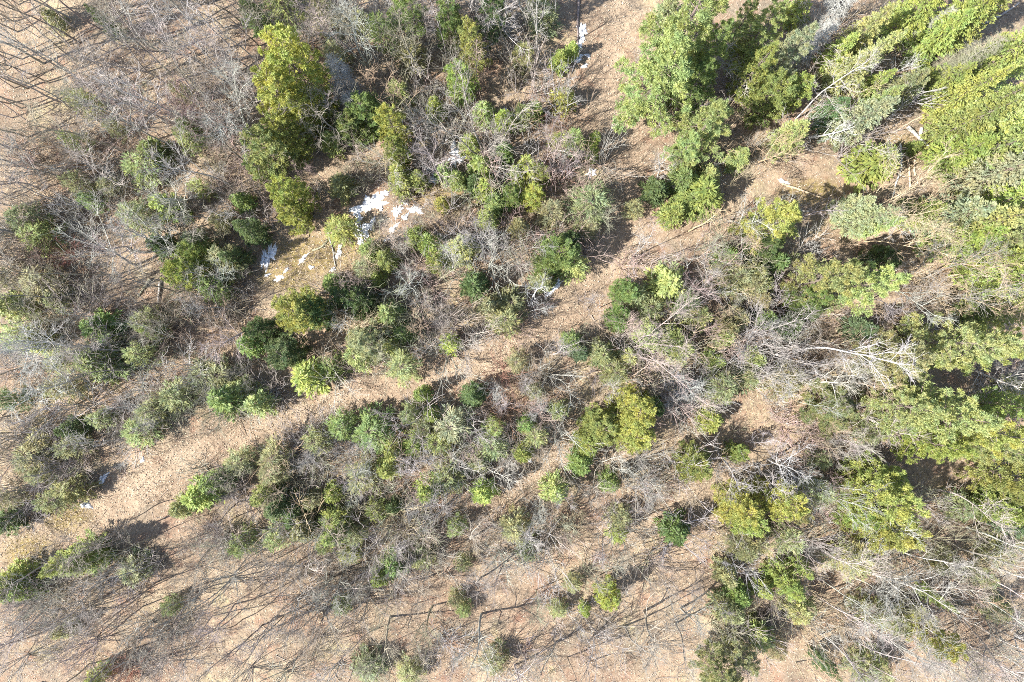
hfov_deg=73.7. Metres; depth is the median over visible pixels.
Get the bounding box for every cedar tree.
[159,253,215,291]
[174,235,220,266]
[238,121,309,176]
[241,153,282,187]
[241,315,283,345]
[249,61,327,145]
[257,21,341,120]
[260,108,320,162]
[262,332,312,370]
[264,173,321,219]
[270,283,335,334]
[272,198,314,235]
[278,80,334,136]
[296,294,337,331]
[329,280,356,309]
[332,106,372,152]
[340,281,381,321]
[344,90,390,142]
[372,101,414,155]
[380,132,412,168]
[434,0,463,54]
[443,57,480,108]
[457,15,492,76]
[499,181,524,210]
[519,181,545,212]
[530,162,550,186]
[530,230,581,284]
[558,230,580,245]
[569,426,601,458]
[575,402,619,447]
[585,130,600,150]
[585,144,599,163]
[592,574,621,611]
[601,302,630,333]
[603,382,656,435]
[607,276,640,305]
[612,416,655,454]
[637,391,664,416]
[648,37,695,104]
[669,439,712,482]
[711,479,765,527]
[720,439,750,463]
[721,500,770,537]
[737,66,799,129]
[741,474,810,521]
[767,71,818,113]
[774,498,814,524]
[824,492,889,532]
[831,460,931,527]
[834,483,932,554]
[837,450,909,489]
[857,244,903,274]
[889,599,968,663]
[953,449,1023,505]
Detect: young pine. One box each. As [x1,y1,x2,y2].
[0,267,27,289]
[0,315,44,356]
[0,383,38,414]
[0,484,32,509]
[1,199,56,236]
[11,443,64,478]
[12,427,61,474]
[14,213,70,258]
[18,263,70,308]
[22,461,62,486]
[31,480,81,517]
[38,371,92,405]
[42,343,76,378]
[47,473,102,506]
[48,427,97,461]
[55,130,95,154]
[56,167,101,199]
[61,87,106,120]
[75,190,109,214]
[84,405,122,431]
[95,175,128,197]
[100,117,130,143]
[113,195,170,240]
[114,544,159,588]
[119,148,169,191]
[120,339,165,370]
[120,412,172,450]
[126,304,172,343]
[131,399,167,425]
[135,386,181,429]
[157,376,203,413]
[159,593,185,616]
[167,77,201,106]
[170,122,207,157]
[177,228,219,255]
[185,176,218,201]
[185,356,228,396]
[193,270,238,306]
[203,351,245,388]
[204,243,252,281]
[206,209,237,234]
[221,443,258,476]
[224,521,263,559]
[226,374,263,397]
[255,453,295,488]
[256,431,296,479]
[259,0,311,36]
[261,519,291,553]
[298,487,330,513]
[299,420,338,456]
[305,0,348,40]
[314,531,336,554]
[316,349,352,382]
[317,500,356,529]
[322,39,354,75]
[323,213,364,247]
[324,405,358,443]
[330,591,353,615]
[336,542,362,565]
[342,342,379,374]
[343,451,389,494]
[343,513,371,545]
[348,401,402,456]
[349,6,376,41]
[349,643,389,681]
[351,256,378,280]
[363,492,389,522]
[364,9,398,54]
[383,344,423,388]
[385,77,418,115]
[391,37,432,82]
[393,650,426,681]
[397,398,424,426]
[399,427,429,459]
[406,529,439,571]
[412,413,437,437]
[423,421,452,456]
[429,403,476,444]
[430,454,468,497]
[434,242,456,269]
[442,13,474,58]
[446,511,468,537]
[446,585,466,609]
[452,551,475,572]
[454,596,473,618]
[473,425,510,461]
[476,637,510,676]
[480,413,506,437]
[485,304,522,339]
[493,283,530,321]
[497,503,533,543]
[503,345,531,374]
[509,41,533,82]
[509,102,535,133]
[513,154,544,189]
[513,529,544,562]
[515,417,548,448]
[521,0,550,23]
[521,380,544,400]
[526,0,563,38]
[532,198,566,232]
[545,398,570,421]
[546,597,568,618]
[547,130,570,154]
[554,251,592,285]
[561,127,585,159]
[561,571,583,593]
[562,179,614,232]
[578,218,601,242]
[598,357,631,390]
[601,501,632,529]
[603,524,627,545]
[620,282,648,309]
[621,198,645,220]
[628,317,664,355]
[629,291,664,329]
[678,304,713,333]
[682,78,711,106]
[691,367,739,407]
[704,260,742,297]
[711,261,754,299]
[721,532,758,563]
[723,44,762,82]
[729,524,773,555]
[733,272,768,303]
[743,610,776,654]
[758,359,806,401]
[763,511,808,555]
[763,629,788,661]
[774,595,813,625]
[778,585,817,616]
[794,469,836,509]
[801,445,832,471]
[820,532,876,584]
[837,641,884,681]
[843,586,892,628]
[849,416,885,446]
[854,641,889,673]
[861,647,896,681]
[869,597,911,636]
[923,542,964,574]
[937,486,981,524]
[956,558,999,589]
[972,527,1016,567]
[973,589,1013,625]
[987,517,1023,555]
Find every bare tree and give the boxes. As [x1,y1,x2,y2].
[0,0,76,61]
[0,1,80,43]
[0,21,90,88]
[0,40,44,64]
[0,56,60,102]
[0,61,70,108]
[0,76,27,88]
[0,92,126,153]
[0,96,32,107]
[0,135,66,189]
[0,156,85,212]
[0,162,40,208]
[0,211,35,238]
[0,252,49,283]
[0,264,87,308]
[0,320,67,401]
[0,337,60,366]
[0,557,58,626]
[0,610,43,676]
[0,630,47,661]
[1,319,93,377]
[6,0,69,18]
[12,0,75,27]
[15,346,79,390]
[29,352,137,396]
[34,532,115,583]
[35,36,167,89]
[37,556,124,648]
[40,188,156,284]
[44,74,176,148]
[54,317,125,379]
[59,0,100,29]
[62,601,123,638]
[63,32,139,86]
[63,67,173,126]
[63,145,151,197]
[66,663,89,681]
[68,655,116,681]
[73,204,146,279]
[78,0,170,72]
[82,253,177,304]
[83,0,147,71]
[85,0,146,46]
[85,60,198,139]
[88,0,158,35]
[89,0,159,52]
[101,203,169,255]
[110,198,181,263]
[127,0,203,98]
[127,136,232,185]
[127,301,191,346]
[131,164,198,229]
[133,633,202,671]
[140,34,223,110]
[145,0,223,76]
[149,94,224,137]
[156,28,235,94]
[158,0,222,28]
[164,544,214,603]
[168,0,239,21]
[174,21,249,71]
[183,110,251,161]
[186,0,231,48]
[186,86,249,133]
[187,94,245,153]
[190,603,234,650]
[193,0,258,45]
[195,500,238,548]
[196,307,252,368]
[198,97,253,158]
[208,54,257,128]
[212,43,243,93]
[215,624,262,681]
[220,0,286,43]
[220,353,263,392]
[221,54,269,121]
[229,0,275,30]
[233,617,273,662]
[244,603,353,680]
[275,81,352,152]
[287,447,330,484]
[290,0,353,59]
[305,0,364,49]
[305,566,337,605]
[322,0,371,35]
[323,0,381,62]
[324,0,380,66]
[328,454,370,498]
[331,533,374,569]
[338,273,383,311]
[342,574,369,607]
[349,616,405,681]
[366,1,428,84]
[376,263,428,303]
[400,573,445,622]
[402,36,543,194]
[406,481,457,517]
[407,126,463,188]
[407,288,504,383]
[408,603,447,665]
[411,0,435,51]
[431,231,475,270]
[440,209,510,264]
[442,613,510,681]
[443,511,498,557]
[455,560,493,601]
[457,0,485,29]
[465,558,513,608]
[471,380,506,405]
[472,0,536,64]
[489,0,540,30]
[493,649,549,681]
[513,641,569,681]
[514,371,542,406]
[517,0,555,60]
[517,485,557,530]
[518,276,551,308]
[520,394,559,431]
[531,116,581,173]
[547,328,588,359]
[563,460,625,510]
[564,167,602,218]
[585,192,624,234]
[590,575,611,596]
[595,581,694,677]
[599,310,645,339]
[601,280,725,415]
[623,621,670,681]
[625,462,672,513]
[648,146,680,179]
[659,276,706,320]
[659,623,704,681]
[661,350,695,404]
[662,593,717,647]
[680,269,726,316]
[683,232,737,273]
[688,202,730,240]
[693,254,728,297]
[702,16,742,77]
[710,188,777,265]
[711,450,761,504]
[722,74,756,101]
[726,290,836,385]
[732,337,814,399]
[741,438,820,501]
[744,127,809,187]
[767,189,811,219]
[793,326,923,392]
[794,0,825,24]
[795,41,886,118]
[799,456,893,539]
[801,191,848,218]
[804,114,857,146]
[805,356,863,411]
[816,539,895,586]
[816,595,905,650]
[820,633,881,681]
[826,345,888,386]
[834,425,883,462]
[834,637,881,681]
[835,604,946,679]
[851,633,968,681]
[852,572,912,620]
[854,396,936,451]
[870,552,985,637]
[871,136,969,239]
[889,48,924,76]
[892,640,973,681]
[895,539,995,587]
[896,210,972,266]
[916,231,1023,303]
[919,227,1010,278]
[937,488,1021,552]
[943,535,1023,588]
[945,273,1023,301]
[954,612,1023,681]
[962,359,1023,426]
[965,549,1023,586]
[966,526,1023,575]
[968,590,1023,651]
[970,568,1023,630]
[981,627,1023,663]
[989,360,1023,395]
[996,567,1023,577]
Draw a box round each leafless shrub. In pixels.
[0,117,38,179]
[0,197,39,247]
[0,216,15,247]
[0,219,26,250]
[0,235,29,277]
[0,320,32,372]
[0,325,29,396]
[0,351,50,405]
[0,405,55,458]
[0,415,28,464]
[0,450,34,490]
[0,457,29,517]
[0,611,32,660]
[1,253,39,299]
[1,481,37,534]
[1,591,57,642]
[4,563,71,631]
[6,485,55,557]
[7,423,64,456]
[11,479,55,537]
[11,555,52,625]
[14,246,55,290]
[14,459,83,503]
[15,406,52,444]
[19,458,97,533]
[20,599,73,653]
[21,185,58,248]
[22,439,95,504]
[28,241,55,262]
[28,274,71,311]
[31,107,66,145]
[42,447,74,486]
[43,184,105,226]
[45,450,92,492]
[46,438,109,489]
[50,375,89,415]
[55,109,127,185]
[55,184,94,224]
[59,272,109,315]
[60,561,119,610]
[63,277,108,332]
[82,387,141,447]
[84,385,125,433]
[85,551,135,603]
[87,136,136,209]
[95,169,139,216]
[98,396,137,426]
[98,646,150,681]
[99,400,173,460]
[99,568,140,610]
[100,545,148,591]
[102,408,134,449]
[103,414,126,447]
[104,331,161,367]
[107,310,185,376]
[107,658,139,681]
[108,401,160,455]
[113,365,153,405]
[115,549,157,584]
[116,336,157,395]
[120,176,165,225]
[124,372,172,403]
[125,368,182,436]
[130,165,179,198]
[132,542,169,591]
[133,601,192,663]
[134,613,191,654]
[146,159,180,195]
[146,368,187,400]
[154,343,196,381]
[158,268,192,306]
[165,133,240,186]
[170,288,218,330]
[172,513,223,559]
[174,450,220,496]
[178,522,234,562]
[186,138,224,187]
[190,290,250,330]
[193,516,231,570]
[193,519,255,568]
[195,284,246,333]
[200,292,238,338]
[201,524,249,571]
[202,267,255,319]
[204,295,248,348]
[214,137,251,181]
[214,480,261,530]
[215,299,257,336]
[216,314,263,350]
[231,138,299,216]
[235,350,295,424]
[235,386,276,440]
[243,359,283,407]
[244,198,278,231]
[244,377,283,423]
[247,370,287,414]
[262,394,325,483]
[266,480,317,532]
[271,414,331,485]
[278,460,316,503]
[279,404,331,460]
[279,431,324,470]
[283,443,326,475]
[287,427,336,483]
[289,24,324,66]
[291,487,346,519]
[298,450,343,494]
[300,7,345,37]
[306,2,366,72]
[310,174,352,200]
[312,409,352,442]
[314,547,369,600]
[316,413,396,492]
[317,92,340,139]
[319,0,366,51]
[320,404,370,462]
[320,455,403,518]
[321,139,378,186]
[323,406,356,445]
[325,423,368,456]
[326,516,407,586]
[328,157,363,193]
[330,238,374,283]
[331,459,387,512]
[333,25,355,63]
[339,166,370,195]
[340,319,361,344]
[342,463,393,512]
[352,402,388,454]
[352,654,392,681]
[361,220,419,275]
[362,448,418,497]
[364,169,448,229]
[367,480,394,509]
[367,516,411,581]
[369,157,412,206]
[372,334,412,368]
[376,551,430,581]
[377,500,408,534]
[379,484,459,553]
[379,560,436,600]
[380,150,435,193]
[380,158,428,201]
[384,493,417,515]
[390,408,451,476]
[392,516,440,561]
[396,287,439,342]
[398,117,432,138]
[398,288,439,325]
[403,538,457,583]
[404,438,452,470]
[410,279,433,314]
[417,144,452,183]
[417,613,475,678]
[425,431,469,463]
[428,304,478,351]
[438,289,478,330]
[439,435,478,469]
[439,443,480,484]
[444,408,483,461]
[449,405,489,456]
[458,339,529,405]
[459,217,504,262]
[460,453,501,486]
[465,389,494,427]
[469,421,546,488]
[472,513,524,551]
[480,517,537,579]
[481,8,518,50]
[481,509,530,548]
[483,418,525,475]
[487,362,543,403]
[492,296,539,351]
[497,633,547,678]
[498,531,559,588]
[501,412,550,462]
[502,365,538,410]
[507,376,551,413]
[507,429,552,475]
[509,357,547,403]
[509,358,562,405]
[509,413,559,447]
[514,382,535,408]
[524,170,599,231]
[524,568,562,608]
[531,79,577,141]
[534,502,591,564]
[535,501,588,550]
[536,134,582,185]
[546,385,574,405]
[547,596,611,639]
[549,178,579,224]
[552,488,587,535]
[556,154,617,198]
[561,209,612,245]
[567,170,623,219]
[567,547,616,595]
[568,180,617,227]
[595,301,642,348]
[595,494,636,549]
[604,246,651,282]
[612,301,663,345]
[628,245,667,275]
[640,539,676,573]
[643,452,691,510]
[663,383,707,433]
[679,497,715,542]
[690,362,737,404]
[692,154,729,193]
[703,606,736,639]
[707,126,734,153]
[708,512,774,568]
[712,598,762,648]
[713,59,759,99]
[716,62,772,103]
[727,336,749,361]
[729,330,769,378]
[732,297,775,335]
[737,122,787,175]
[746,588,791,652]
[749,611,809,645]
[754,385,818,443]
[754,518,804,543]
[755,579,795,623]
[760,603,808,645]
[765,397,826,458]
[766,297,821,355]
[769,326,812,366]
[770,602,813,643]
[774,522,817,569]
[777,479,840,539]
[785,591,838,637]
[788,328,825,356]
[790,421,835,464]
[795,429,836,475]
[797,325,852,392]
[802,324,845,372]
[808,523,857,556]
[810,468,838,529]
[811,77,832,121]
[812,61,856,103]
[816,483,840,534]
[819,437,861,473]
[832,607,883,657]
[838,616,876,648]
[848,539,903,577]
[849,308,904,340]
[851,315,890,343]
[858,534,908,582]
[875,561,909,607]
[876,584,934,628]
[877,255,919,287]
[895,272,943,321]
[896,25,919,60]
[897,256,958,308]
[904,587,946,627]
[906,279,936,317]
[914,471,969,531]
[932,481,981,540]
[935,503,970,537]
[939,589,991,637]
[965,520,1007,564]
[970,356,1023,400]
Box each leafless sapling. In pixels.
[0,3,69,73]
[0,45,49,82]
[0,55,27,78]
[0,127,46,156]
[0,158,68,198]
[0,256,118,292]
[0,332,26,361]
[0,369,86,422]
[0,574,73,621]
[1,12,39,37]
[1,102,28,121]
[8,1,99,66]
[8,324,106,373]
[11,593,110,651]
[16,0,68,43]
[31,573,96,611]
[33,39,124,96]
[37,526,127,572]
[40,190,117,223]
[42,78,99,121]
[45,606,143,676]
[54,428,127,451]
[56,76,89,116]
[56,304,97,327]
[61,559,161,602]
[63,113,101,155]
[63,329,133,363]
[69,533,155,586]
[74,582,156,652]
[75,87,131,140]
[86,503,158,553]
[87,278,162,326]
[90,7,197,66]
[92,9,205,83]
[99,378,154,420]
[100,0,181,65]
[102,268,133,301]
[112,141,153,165]
[112,309,197,349]
[112,446,138,470]
[119,624,142,674]
[122,257,152,282]
[123,110,169,142]
[130,405,171,434]
[132,413,154,433]
[135,615,183,660]
[137,591,197,681]
[147,208,206,230]
[148,616,212,681]
[149,105,197,165]
[150,81,174,110]
[156,108,195,132]
[171,51,268,113]
[172,287,238,324]
[173,183,200,211]
[173,291,218,320]
[174,0,259,63]
[175,517,235,552]
[178,218,203,244]
[179,19,256,88]
[179,261,217,283]
[179,648,235,680]
[184,609,242,651]
[186,535,230,569]
[195,584,262,624]
[198,35,263,99]
[198,88,239,123]
[198,157,240,194]
[203,193,262,227]
[203,478,258,511]
[207,250,239,284]
[208,463,235,481]
[208,614,285,681]
[210,0,268,33]
[214,458,259,495]
[214,545,255,591]
[243,548,285,588]
[252,479,296,510]
[256,551,314,602]
[257,600,323,642]
[260,454,292,481]
[260,520,283,543]
[283,0,328,58]
[287,0,330,41]
[289,161,325,181]
[291,653,321,681]
[293,443,326,474]
[297,115,322,141]
[297,515,329,550]
[303,635,364,681]
[306,517,350,551]
[308,332,342,363]
[311,568,352,636]
[312,84,339,113]
[327,304,354,337]
[333,267,375,293]
[339,454,374,491]
[340,130,370,162]
[344,468,360,507]
[351,247,377,280]
[353,645,382,681]
[354,60,383,104]
[354,429,378,459]
[362,334,391,360]
[366,586,396,639]
[370,143,392,178]
[371,540,392,570]
[372,223,407,248]
[373,211,416,245]
[378,556,409,591]
[380,60,423,123]
[381,537,410,561]
[381,658,402,681]
[382,605,415,656]
[390,449,410,475]
[394,235,416,266]
[396,456,429,485]
[397,263,422,277]
[397,486,416,506]
[399,639,435,681]
[401,47,438,93]
[401,496,436,523]
[402,314,431,344]
[403,104,432,142]
[403,482,423,504]
[407,633,432,666]
[410,525,438,549]
[411,297,441,320]
[413,208,439,226]
[416,0,447,62]
[416,447,439,477]
[417,451,438,484]
[418,490,464,536]
[426,254,463,284]
[449,212,478,245]
[450,458,488,480]
[457,404,499,451]
[457,431,483,466]
[460,39,486,94]
[460,537,486,561]
[470,632,490,662]
[475,226,511,273]
[476,211,489,230]
[478,143,512,203]
[478,459,528,493]
[493,396,524,414]
[503,247,534,281]
[509,515,549,561]
[512,250,532,275]
[517,640,552,680]
[522,229,555,257]
[522,590,552,632]
[524,401,557,423]
[525,385,555,421]
[526,299,553,320]
[553,140,583,181]
[553,511,583,544]
[554,488,578,510]
[555,70,582,122]
[557,521,575,555]
[558,155,582,177]
[567,657,594,681]
[575,288,608,320]
[575,559,611,590]
[584,314,609,334]
[588,441,628,476]
[591,536,614,571]
[598,606,624,650]
[600,553,630,580]
[602,378,619,403]
[608,458,639,490]
[616,583,635,608]
[622,350,667,387]
[626,449,652,471]
[630,220,663,259]
[642,543,681,601]
[650,387,685,414]
[651,242,683,276]
[658,576,689,630]
[662,252,683,271]
[667,292,703,320]
[671,372,710,402]
[678,397,712,416]
[683,378,717,398]
[685,313,727,346]
[685,477,702,508]
[687,566,707,603]
[694,229,728,255]
[703,302,734,322]
[706,589,742,627]
[710,340,750,366]
[715,196,747,226]
[719,234,759,268]
[725,159,755,186]
[733,662,774,681]
[735,216,771,259]
[742,430,789,463]
[748,360,780,391]
[753,464,797,502]
[757,314,784,343]
[767,351,819,405]
[783,459,820,477]
[787,483,816,506]
[788,145,823,165]
[797,397,843,419]
[802,647,856,681]
[804,429,842,458]
[804,534,846,564]
[811,350,858,380]
[812,500,837,521]
[815,335,883,372]
[818,360,876,394]
[818,573,895,640]
[821,551,853,577]
[823,417,854,439]
[826,471,847,493]
[828,445,852,471]
[831,432,868,461]
[837,392,861,410]
[840,374,902,403]
[842,301,886,321]
[849,132,903,172]
[849,652,928,681]
[850,608,901,643]
[854,506,930,569]
[864,216,965,269]
[864,626,978,681]
[867,285,921,325]
[875,201,913,242]
[875,591,935,641]
[875,652,912,681]
[887,567,1004,616]
[887,624,961,681]
[893,248,968,293]
[896,285,959,327]
[896,645,1023,681]
[900,164,963,215]
[903,228,959,286]
[903,585,963,664]
[903,633,985,681]
[904,475,949,510]
[906,265,958,308]
[912,268,1023,329]
[918,550,977,581]
[926,288,980,322]
[934,278,1023,329]
[939,623,980,676]
[944,256,1023,317]
[944,573,990,610]
[946,636,1016,681]
[948,628,1000,665]
[959,603,1014,627]
[959,649,1017,681]
[963,639,1023,681]
[976,292,1023,332]
[979,537,1023,578]
[979,640,1023,668]
[996,587,1023,597]
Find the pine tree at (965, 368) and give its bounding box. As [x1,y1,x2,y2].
[918,322,1023,376]
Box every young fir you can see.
[0,288,42,322]
[0,505,29,535]
[0,557,41,597]
[0,568,35,604]
[4,572,49,601]
[19,328,62,357]
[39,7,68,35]
[41,287,77,314]
[49,615,83,639]
[53,414,93,438]
[71,332,135,385]
[78,307,132,348]
[83,658,115,681]
[136,136,178,171]
[145,233,182,261]
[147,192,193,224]
[167,490,204,518]
[176,116,215,145]
[179,470,228,512]
[197,464,237,492]
[206,380,249,421]
[228,191,257,217]
[235,336,266,360]
[238,0,273,37]
[241,384,282,419]
[249,477,286,507]
[288,504,323,543]
[290,356,336,399]
[318,130,347,159]
[322,273,346,294]
[322,479,347,503]
[326,171,359,207]
[345,325,379,352]
[358,237,380,261]
[367,269,386,288]
[369,558,393,587]
[373,247,403,277]
[374,297,410,333]
[376,452,410,480]
[380,337,401,355]
[381,544,411,579]
[383,437,406,462]
[384,490,405,515]
[387,169,419,203]
[388,161,413,183]
[391,319,418,344]
[404,225,429,253]
[409,169,431,194]
[412,384,433,403]
[412,471,442,502]
[417,230,445,257]
[422,402,442,424]
[425,95,447,123]
[425,254,446,275]
[433,161,456,186]
[433,196,452,215]
[438,331,463,356]
[446,233,482,270]
[448,169,467,191]
[457,131,483,159]
[458,269,491,303]
[463,173,479,198]
[464,441,495,474]
[466,154,498,177]
[468,473,501,505]
[470,101,496,132]
[472,173,501,203]
[474,208,500,233]
[475,291,503,321]
[484,190,510,218]
[489,141,516,170]
[492,108,517,140]
[505,164,526,186]
[506,216,529,241]
[509,436,534,463]
[515,410,537,432]
[524,100,545,128]
[526,267,554,293]
[537,468,569,504]
[545,86,576,120]
[547,48,570,77]
[559,329,583,353]
[564,40,579,61]
[564,447,593,478]
[567,343,587,363]
[578,599,590,617]
[587,335,617,370]
[595,464,620,492]
[613,342,641,371]
[636,174,671,208]
[642,259,685,307]
[647,0,679,29]
[651,200,685,230]
[652,508,690,546]
[656,322,686,355]
[658,334,697,365]
[666,167,693,196]
[666,189,700,221]
[669,156,696,176]
[669,286,700,316]
[673,173,725,224]
[692,404,724,434]
[696,346,726,373]
[705,587,744,626]
[707,242,739,267]
[707,313,740,338]
[707,328,735,353]
[709,554,738,588]
[717,300,750,331]
[721,577,753,608]
[729,362,761,394]
[737,346,767,369]
[739,256,768,294]
[743,612,767,643]
[746,290,774,309]
[747,271,777,298]
[747,569,773,599]
[748,306,777,329]
[759,247,791,280]
[771,312,803,339]
[777,0,812,32]
[835,138,901,194]
[890,379,927,399]
[893,317,928,337]
[901,140,923,156]
[966,479,1023,513]
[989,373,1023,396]
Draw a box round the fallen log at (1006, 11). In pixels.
[973,2,1019,27]
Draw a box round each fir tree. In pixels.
[36,543,75,579]
[55,527,117,577]
[83,3,128,40]
[136,326,173,342]
[216,246,256,270]
[232,217,274,249]
[262,481,298,522]
[282,501,312,529]
[320,516,353,548]
[457,380,489,410]
[693,161,720,182]
[722,146,749,176]
[729,29,762,65]
[758,554,805,601]
[760,118,810,163]
[780,301,823,324]
[780,548,813,579]
[805,645,842,681]
[808,96,850,133]
[812,31,860,74]
[814,48,882,101]
[815,95,900,152]
[823,193,876,225]
[829,2,898,61]
[830,203,902,239]
[836,313,878,344]
[842,84,906,134]
[849,215,907,240]
[851,68,897,99]
[854,26,908,75]
[870,67,930,109]
[873,0,946,54]
[889,77,930,114]
[896,196,947,229]
[898,0,999,69]
[899,6,978,70]
[902,193,996,245]
[912,218,1010,267]
[914,60,977,107]
[914,581,959,613]
[916,130,1000,184]
[919,62,1018,125]
[919,95,1021,155]
[919,191,1023,255]
[930,82,1023,134]
[932,89,1023,138]
[933,121,1023,180]
[934,149,1023,202]
[935,0,1011,55]
[943,246,1023,278]
[944,222,1023,266]
[952,259,1023,304]
[954,286,1023,332]
[958,147,1023,200]
[960,26,1023,91]
[960,45,1023,96]
[960,485,1023,528]
[961,239,1023,285]
[962,177,1023,213]
[967,107,1023,169]
[970,385,1023,421]
[975,425,1023,450]
[983,511,1023,538]
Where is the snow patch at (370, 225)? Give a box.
[365,216,375,230]
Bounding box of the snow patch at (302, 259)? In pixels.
[298,252,309,264]
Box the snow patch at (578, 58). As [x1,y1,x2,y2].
[572,54,583,62]
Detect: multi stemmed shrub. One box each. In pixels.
[0,127,60,184]
[0,128,39,180]
[0,176,54,227]
[0,207,46,266]
[0,209,26,234]
[0,232,22,282]
[0,235,44,280]
[0,237,34,316]
[0,244,25,276]
[0,270,31,330]
[0,286,61,351]
[0,297,51,358]
[0,379,86,448]
[0,411,37,468]
[0,412,23,465]
[0,445,14,484]
[0,476,56,538]
[0,552,62,639]
[0,571,70,637]
[0,580,31,636]
[0,652,39,681]
[1,158,60,217]
[12,423,93,492]
[14,122,80,190]
[15,424,59,477]
[20,228,84,277]
[20,622,97,681]
[21,590,110,664]
[22,112,97,193]
[22,276,85,335]
[26,621,100,678]
[27,272,106,348]
[29,191,98,257]
[29,365,107,433]
[30,554,108,642]
[31,62,93,111]
[37,118,114,175]
[40,312,119,387]
[42,123,110,191]
[54,315,121,376]
[55,82,104,140]
[58,242,126,314]
[60,161,136,221]
[73,70,153,159]
[82,666,130,681]
[83,74,151,123]
[90,631,170,681]
[92,609,169,679]
[100,69,216,137]
[100,626,137,677]
[104,310,183,373]
[110,286,166,346]
[116,210,164,249]
[117,270,193,374]
[118,82,180,131]
[125,242,204,304]
[126,261,205,322]
[126,384,207,436]
[132,650,184,681]
[133,331,211,404]
[138,74,227,159]
[141,581,195,635]
[143,286,188,328]
[147,18,233,107]
[152,159,210,221]
[156,339,220,406]
[160,557,249,637]
[163,71,228,129]
[164,245,222,309]
[164,269,224,329]
[171,292,238,352]
[172,374,253,448]
[174,203,234,273]
[175,503,249,580]
[180,80,287,174]
[181,52,232,105]
[185,386,237,439]
[193,53,265,111]
[195,456,249,528]
[196,166,248,216]
[197,379,252,435]
[212,392,248,438]
[212,652,253,681]
[224,150,269,206]
[226,512,285,571]
[239,518,306,578]
[243,424,307,485]
[245,576,339,659]
[251,484,334,566]
[252,0,305,23]
[252,647,303,681]
[254,504,345,588]
[260,416,312,462]
[262,542,326,612]
[275,591,320,647]
[276,19,322,75]
[279,623,334,681]
[282,8,338,43]
[282,533,330,582]
[292,539,346,601]
[292,580,370,648]
[292,649,363,681]
[295,253,348,316]
[295,337,368,417]
[297,478,377,546]
[308,279,360,334]
[314,421,357,476]
[317,528,375,590]
[319,573,383,641]
[322,302,392,378]
[324,262,370,312]
[324,337,381,397]
[334,585,393,642]
[335,268,410,335]
[336,150,390,192]
[336,215,391,263]
[343,504,431,589]
[344,46,414,143]
[346,106,420,190]
[352,11,406,87]
[352,494,434,566]
[356,0,401,19]
[356,543,430,623]
[358,517,424,600]
[365,207,436,248]
[368,305,419,390]
[370,380,443,466]
[370,468,444,565]
[372,508,436,564]
[373,278,423,335]
[377,453,430,498]
[377,513,445,576]
[378,432,422,481]
[379,0,416,25]
[382,227,441,284]
[385,291,436,349]
[389,74,442,129]
[390,430,477,507]
[390,504,449,559]
[390,511,444,580]
[391,240,458,327]
[392,190,468,258]
[393,81,446,136]
[394,542,466,603]
[398,402,454,471]
[403,114,481,187]
[405,329,489,399]
[407,78,470,130]
[407,129,457,173]
[408,0,449,36]
[408,187,471,276]
[409,98,491,150]
[409,559,479,616]
[410,509,459,564]
[412,283,486,373]
[414,11,456,55]
[415,187,483,257]
[419,40,461,75]
[422,0,493,73]
[422,22,470,73]
[427,0,503,15]
[434,262,501,331]
[434,453,491,510]
[441,225,519,298]
[442,162,508,238]
[442,638,489,680]
[454,646,521,681]
[455,92,495,148]
[463,432,513,468]
[466,3,548,63]
[466,383,538,457]
[466,647,525,681]
[467,106,518,151]
[471,382,525,441]
[472,104,522,165]
[474,433,537,481]
[475,530,527,589]
[476,216,528,277]
[481,523,563,582]
[483,44,541,96]
[484,29,547,80]
[488,219,541,301]
[492,202,544,253]
[494,124,559,186]
[497,65,561,139]
[499,518,576,605]
[505,37,571,112]
[506,120,606,208]
[507,404,571,466]
[511,329,554,379]
[515,472,576,524]
[521,51,584,125]
[522,214,598,258]
[522,222,565,271]
[522,337,586,405]
[525,411,607,486]
[525,512,590,595]
[531,379,586,469]
[533,110,580,170]
[539,89,612,151]
[565,312,600,362]
[570,110,649,183]
[574,138,637,213]
[574,206,624,267]
[576,623,633,681]
[579,344,623,396]
[582,615,629,679]
[591,513,663,592]
[592,492,646,544]
[598,347,696,432]
[600,339,648,395]
[605,463,649,511]
[608,399,675,459]
[612,427,688,527]
[617,547,696,625]
[618,447,666,493]
[621,35,680,132]
[621,297,715,387]
[621,458,665,514]
[622,628,693,681]
[623,40,652,81]
[635,461,684,522]
[643,360,712,436]
[646,58,726,122]
[646,501,730,572]
[649,122,707,170]
[650,93,708,136]
[655,436,730,520]
[657,359,694,402]
[660,363,733,448]
[669,202,748,286]
[669,305,760,372]
[671,348,742,427]
[673,246,748,331]
[677,343,730,389]
[683,447,734,504]
[684,612,758,661]
[692,254,766,322]
[693,87,750,165]
[697,346,774,398]
[702,628,760,681]
[703,204,775,295]
[705,205,776,281]
[709,439,757,499]
[709,614,769,673]
[710,294,751,329]
[713,330,794,403]
[715,531,783,602]
[716,368,796,427]
[720,525,772,563]
[728,301,780,347]
[733,617,796,676]
[738,489,807,537]
[752,244,808,313]
[756,570,806,630]
[757,272,822,328]
[757,342,828,405]
[764,560,838,619]
[766,123,812,170]
[766,310,816,354]
[766,606,856,681]
[770,531,854,595]
[775,95,838,160]
[778,271,824,313]
[778,309,836,365]
[783,228,839,298]
[784,51,837,107]
[784,267,849,337]
[785,523,871,578]
[789,293,851,334]
[795,213,838,282]
[797,0,871,68]
[797,1,865,50]
[799,249,877,317]
[806,317,866,374]
[806,606,876,673]
[810,600,853,643]
[821,4,871,51]
[823,408,894,471]
[829,91,910,192]
[831,468,882,526]
[833,602,875,655]
[834,60,894,110]
[846,533,948,581]
[848,593,906,655]
[857,29,902,68]
[862,547,924,607]
[868,0,913,13]
[874,59,946,125]
[896,525,979,603]
[918,575,1022,652]
[922,504,995,607]
[936,646,1022,681]
[946,641,1004,681]
[958,642,1021,681]
[968,641,1022,681]
[969,549,1023,611]
[982,600,1023,679]
[1001,669,1023,681]
[1012,634,1023,668]

